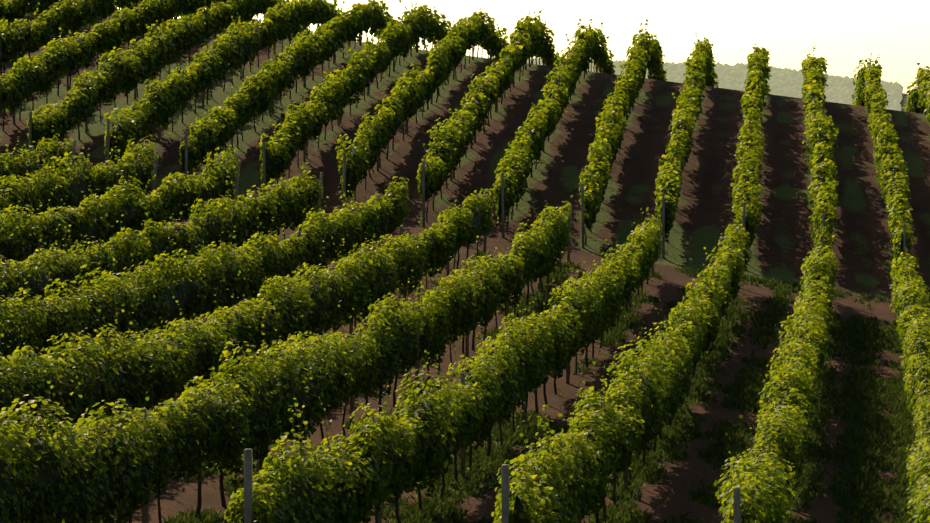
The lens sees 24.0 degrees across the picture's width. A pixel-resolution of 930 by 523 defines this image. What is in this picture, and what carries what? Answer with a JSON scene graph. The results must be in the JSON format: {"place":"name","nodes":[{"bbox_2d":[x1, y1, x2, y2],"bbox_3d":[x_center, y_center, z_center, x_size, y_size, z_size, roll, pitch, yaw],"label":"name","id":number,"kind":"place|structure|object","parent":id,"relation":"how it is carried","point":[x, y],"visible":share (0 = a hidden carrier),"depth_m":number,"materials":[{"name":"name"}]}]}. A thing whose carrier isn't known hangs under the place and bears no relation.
{"place":"outdoors","nodes":[
{"label":"outdoors","id":0,"kind":"place"},
{"bbox_2d":[0,0,929,522],"bbox_3d":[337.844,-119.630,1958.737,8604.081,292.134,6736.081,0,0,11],"label":"ground","id":1,"kind":"structure","parent":0,"point":[782,244],"depth_m":90.35,"materials":[{"name":"soil"}]},
{"bbox_2d":[0,0,929,520],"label":"vine canes","id":2,"kind":"object","parent":1,"relation":"on","point":[428,274],"visible":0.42,"depth_m":55.53,"materials":[{"name":"plant"}]},
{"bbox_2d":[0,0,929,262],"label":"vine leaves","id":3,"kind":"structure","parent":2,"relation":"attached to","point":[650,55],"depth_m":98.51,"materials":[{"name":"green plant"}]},
{"bbox_2d":[0,0,929,522],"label":"vine canopy","id":4,"kind":"object","parent":2,"relation":"attached to","point":[44,476],"visible":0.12,"depth_m":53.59,"materials":[{"name":"green plant"}]},
{"bbox_2d":[1,0,928,521],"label":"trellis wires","id":5,"kind":"object","parent":1,"relation":"on","point":[303,286],"visible":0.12,"depth_m":54.12,"materials":[{"name":"grey metal"}]},
{"bbox_2d":[0,1,929,522],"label":"trellis posts","id":6,"kind":"object","parent":1,"relation":"on","point":[248,483],"visible":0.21,"depth_m":79.25,"materials":[{"name":"grey wood"}]},
{"bbox_2d":[3,2,926,522],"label":"vine trunks","id":7,"kind":"object","parent":1,"relation":"on","point":[199,502],"visible":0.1,"depth_m":67.60,"materials":[{"name":"brown wood"}]},
{"bbox_2d":[105,250,916,522],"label":"grass tufts","id":8,"kind":"object","parent":1,"relation":"on","point":[864,395],"visible":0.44,"depth_m":52.90,"materials":[{"name":"green plant"}]},
{"bbox_2d":[474,56,902,110],"bbox_3d":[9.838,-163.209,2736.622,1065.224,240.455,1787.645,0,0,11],"label":"distant trees","id":9,"kind":"object","parent":1,"relation":"on","point":[789,83],"visible":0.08,"depth_m":2702.65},
{"bbox_2d":[118,0,929,93],"label":"sky","id":10,"kind":"structure","parent":0,"point":[843,32],"materials":[{"name":"white"}]}
]}

